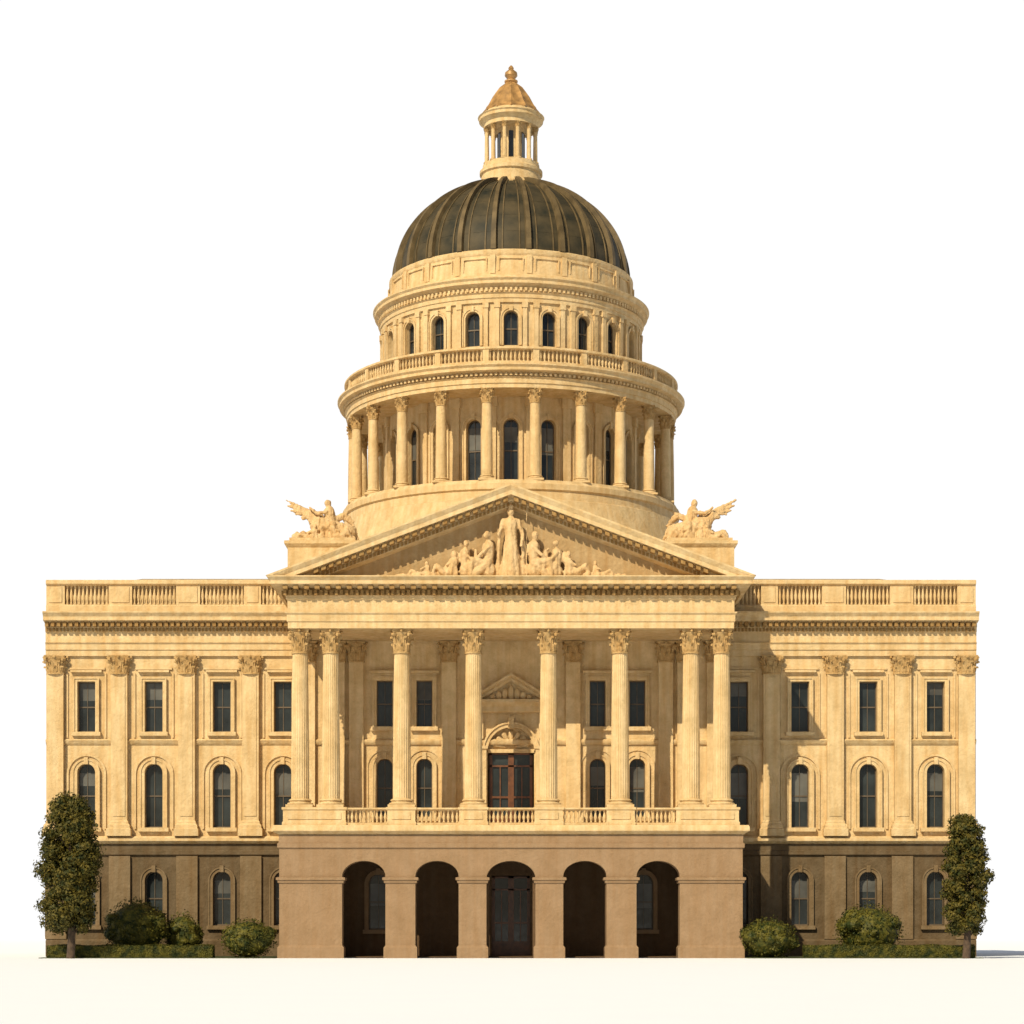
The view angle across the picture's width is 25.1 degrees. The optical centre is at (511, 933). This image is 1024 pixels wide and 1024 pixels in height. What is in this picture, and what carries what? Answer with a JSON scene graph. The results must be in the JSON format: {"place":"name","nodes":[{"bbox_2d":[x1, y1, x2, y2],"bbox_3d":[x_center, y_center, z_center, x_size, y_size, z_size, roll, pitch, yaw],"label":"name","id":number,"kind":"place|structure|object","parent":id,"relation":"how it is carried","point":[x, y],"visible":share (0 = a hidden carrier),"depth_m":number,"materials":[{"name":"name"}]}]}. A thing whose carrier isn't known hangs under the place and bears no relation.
{"place":"outdoors","nodes":[
{"label":"outdoors","id":0,"kind":"place"},
{"bbox_2d":[279,849,742,944],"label":"podium walls","id":1,"kind":"structure","parent":0,"point":[313,914],"depth_m":152.33,"materials":[{"name":"beige stone"}]},
{"bbox_2d":[67,856,954,938],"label":"wing base walls","id":2,"kind":"structure","parent":0,"point":[813,865],"depth_m":162.33,"materials":[{"name":"beige stone"}]},
{"bbox_2d":[45,856,976,938],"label":"wing base piers","id":3,"kind":"structure","parent":2,"relation":"attached to","point":[770,885],"depth_m":162.11,"materials":[{"name":"beige stone"}]},
{"bbox_2d":[46,844,975,955],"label":"wing base belt","id":4,"kind":"object","parent":2,"relation":"attached to","point":[748,849],"visible":0.29,"depth_m":162.18,"materials":[{"name":"beige stone"}]},
{"bbox_2d":[76,865,948,928],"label":"wing base window surrounds","id":5,"kind":"object","parent":2,"relation":"attached to","point":[799,868],"visible":0.69,"depth_m":162.21,"materials":[{"name":"beige stone"}]},
{"bbox_2d":[389,302,632,488],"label":"drum walls","id":6,"kind":"structure","parent":0,"point":[516,406],"depth_m":170.31,"materials":[{"name":"beige stone"}]},
{"bbox_2d":[343,254,678,489],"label":"drum trim","id":7,"kind":"structure","parent":6,"relation":"attached to","point":[388,434],"depth_m":170.54,"materials":[{"name":"beige stone"}]},
{"bbox_2d":[80,427,941,907],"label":"window blinds","id":8,"kind":"object","parent":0,"point":[636,785],"depth_m":162.72,"materials":[{"name":"grey fabric"}]},
{"bbox_2d":[41,956,980,957],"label":"lawn","id":9,"kind":"structure","parent":0,"point":[276,957],"depth_m":151.71,"materials":[{"name":"green plant"}]},
{"bbox_2d":[46,943,214,957],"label":"hedge","id":10,"kind":"object","parent":9,"relation":"on","point":[207,950],"visible":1,"depth_m":151.13,"materials":[{"name":"green plant"}]},
{"bbox_2d":[102,896,170,946],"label":"bush","id":11,"kind":"object","parent":9,"relation":"on","point":[140,923],"visible":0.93,"depth_m":154.16,"materials":[{"name":"green plant"}]},
{"bbox_2d":[164,909,204,945],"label":"bush","id":12,"kind":"object","parent":9,"relation":"on","point":[184,930],"visible":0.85,"depth_m":156.02,"materials":[{"name":"green plant"}]},
{"bbox_2d":[218,917,277,957],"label":"bush","id":13,"kind":"object","parent":9,"relation":"on","point":[247,938],"visible":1,"depth_m":151.59,"materials":[{"name":"green plant"}]},
{"bbox_2d":[739,915,799,956],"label":"bush","id":14,"kind":"object","parent":9,"relation":"on","point":[769,938],"visible":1,"depth_m":151.51,"materials":[{"name":"green plant"}]},
{"bbox_2d":[832,900,908,946],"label":"bush","id":15,"kind":"object","parent":9,"relation":"on","point":[866,926],"visible":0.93,"depth_m":154.02,"materials":[{"name":"green plant"}]},
{"bbox_2d":[802,944,975,957],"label":"hedge","id":16,"kind":"object","parent":9,"relation":"on","point":[885,951],"visible":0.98,"depth_m":151.12,"materials":[{"name":"green plant"}]},
{"bbox_2d":[0,0,1023,936],"bbox_3d":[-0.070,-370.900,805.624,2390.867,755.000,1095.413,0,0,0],"label":"sky","id":17,"kind":"structure","parent":0,"point":[212,210],"depth_m":1337.90,"materials":[{"name":"white"}]},
{"bbox_2d":[0,937,1023,1023],"bbox_3d":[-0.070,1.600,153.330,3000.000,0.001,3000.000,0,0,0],"label":"ground","id":18,"kind":"structure","parent":0,"point":[987,987],"depth_m":65.13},
{"bbox_2d":[32,790,105,958],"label":"tree","id":19,"kind":"object","parent":18,"relation":"on","point":[67,871],"visible":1,"depth_m":149.12,"materials":[{"name":"green plant"}]},
{"bbox_2d":[46,656,975,835],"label":"wing walls","id":20,"kind":"structure","parent":18,"relation":"on","point":[205,753],"depth_m":162.33,"materials":[{"name":"beige stone"}]},
{"bbox_2d":[42,673,976,835],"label":"wing pilasters","id":21,"kind":"object","parent":20,"relation":"attached to","point":[251,825],"visible":0.81,"depth_m":161.86,"materials":[{"name":"beige stone"}]},
{"bbox_2d":[42,611,979,843],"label":"wing cornices","id":22,"kind":"object","parent":20,"relation":"attached to","point":[744,643],"visible":0.52,"depth_m":162.03,"materials":[{"name":"beige stone"}]},
{"bbox_2d":[46,580,975,610],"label":"wing parapet","id":23,"kind":"structure","parent":22,"relation":"on","point":[263,595],"depth_m":162.33,"materials":[{"name":"beige stone"}]},
{"bbox_2d":[79,312,942,929],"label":"window sashes","id":24,"kind":"object","parent":20,"relation":"attached to","point":[597,704],"depth_m":162.64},
{"bbox_2d":[266,483,755,640],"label":"entablature and pediment","id":25,"kind":"structure","parent":20,"relation":"on","point":[510,617],"depth_m":152.48,"materials":[{"name":"beige stone"}]},
{"bbox_2d":[45,496,975,631],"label":"dentils and modillions","id":26,"kind":"object","parent":25,"relation":"attached to","point":[510,590],"visible":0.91,"depth_m":152.29,"materials":[{"name":"stone"}]},
{"bbox_2d":[338,511,682,574],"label":"tympanum","id":27,"kind":"object","parent":25,"relation":"attached to","point":[440,549],"visible":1,"depth_m":152.98,"materials":[{"name":"stone"}]},
{"bbox_2d":[396,503,625,574],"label":"pediment sculpture","id":28,"kind":"object","parent":25,"relation":"attached to","point":[512,562],"visible":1,"depth_m":152.10,"materials":[{"name":"stone"}]},
{"bbox_2d":[284,538,737,566],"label":"attic blocks","id":29,"kind":"structure","parent":25,"relation":"on","point":[304,549],"depth_m":156.53,"materials":[{"name":"beige stone"}]},
{"bbox_2d":[286,500,358,539],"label":"statue group","id":30,"kind":"object","parent":29,"relation":"on","point":[328,524],"visible":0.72,"depth_m":158.88,"materials":[{"name":"stone"}]},
{"bbox_2d":[663,499,736,539],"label":"statue group","id":31,"kind":"object","parent":29,"relation":"on","point":[695,523],"visible":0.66,"depth_m":158.90,"materials":[{"name":"stone"}]},
{"bbox_2d":[80,130,941,940],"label":"window panes","id":32,"kind":"object","parent":20,"relation":"attached to","point":[636,718],"visible":0.48,"depth_m":162.73,"materials":[{"name":"black glass"}]},
{"bbox_2d":[42,120,979,674],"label":"corinthian capitals","id":33,"kind":"object","parent":20,"relation":"on","point":[720,642],"visible":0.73,"depth_m":159.09,"materials":[{"name":"stone"}]},
{"bbox_2d":[138,579,883,579],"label":"roof","id":34,"kind":"structure","parent":20,"relation":"on","point":[268,579],"depth_m":170.04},
{"bbox_2d":[338,249,684,539],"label":"drum rings","id":35,"kind":"object","parent":34,"relation":"on","point":[637,510],"visible":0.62,"depth_m":169.60,"materials":[{"name":"beige stone"}]},
{"bbox_2d":[348,402,673,503],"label":"drum colonnade","id":36,"kind":"object","parent":35,"relation":"on","point":[363,480],"visible":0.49,"depth_m":169.76,"materials":[{"name":"beige stone"}]},
{"bbox_2d":[400,180,621,268],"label":"dome shell","id":37,"kind":"object","parent":35,"relation":"on","point":[510,231],"visible":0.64,"depth_m":171.85},
{"bbox_2d":[392,176,629,275],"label":"dome ribs","id":38,"kind":"object","parent":35,"relation":"on","point":[453,194],"visible":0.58,"depth_m":173.14,"materials":[{"name":"brown metal"}]},
{"bbox_2d":[478,104,543,179],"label":"lantern","id":39,"kind":"object","parent":38,"relation":"on","point":[510,168],"depth_m":177.58,"materials":[{"name":"beige stone"}]},
{"bbox_2d":[482,65,539,112],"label":"lantern roof","id":40,"kind":"structure","parent":39,"relation":"on","point":[510,91],"depth_m":178.17,"materials":[{"name":"gold metal"}]},
{"bbox_2d":[344,861,677,957],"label":"arcade interior","id":41,"kind":"object","parent":18,"relation":"on","point":[437,910],"visible":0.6,"depth_m":157.83,"materials":[{"name":"brown stone"}]},
{"bbox_2d":[363,868,658,933],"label":"arcade window surrounds","id":42,"kind":"object","parent":41,"relation":"attached to","point":[378,871],"visible":0.62,"depth_m":157.62,"materials":[{"name":"beige stone"}]},
{"bbox_2d":[489,753,532,955],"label":"doors","id":43,"kind":"structure","parent":41,"relation":"attached to","point":[510,947],"depth_m":158.09,"materials":[{"name":"brown wood"}]},
{"bbox_2d":[276,835,745,957],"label":"podium trim","id":44,"kind":"structure","parent":18,"relation":"on","point":[510,842],"depth_m":152.21,"materials":[{"name":"beige stone"}]},
{"bbox_2d":[272,807,749,834],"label":"balcony","id":45,"kind":"structure","parent":44,"relation":"on","point":[547,821],"depth_m":152.28,"materials":[{"name":"beige stone"}]},
{"bbox_2d":[285,653,736,806],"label":"portico columns","id":46,"kind":"structure","parent":45,"relation":"on","point":[473,754],"depth_m":152.86,"materials":[{"name":"beige stone"}]},
{"bbox_2d":[315,641,706,822],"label":"portico back wall","id":47,"kind":"structure","parent":45,"relation":"on","point":[518,659],"depth_m":159.33,"materials":[{"name":"beige stone"}]},
{"bbox_2d":[66,667,955,834],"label":"window surrounds","id":48,"kind":"object","parent":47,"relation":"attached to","point":[431,675],"visible":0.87,"depth_m":162.13,"materials":[{"name":"beige stone"}]},
{"bbox_2d":[308,661,713,822],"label":"door surround and antae","id":49,"kind":"object","parent":47,"relation":"attached to","point":[510,693],"visible":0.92,"depth_m":158.98,"materials":[{"name":"beige stone"}]},
{"bbox_2d":[939,813,994,958],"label":"tree","id":50,"kind":"object","parent":18,"relation":"on","point":[965,912],"visible":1,"depth_m":149.63,"materials":[{"name":"green plant"}]}
]}

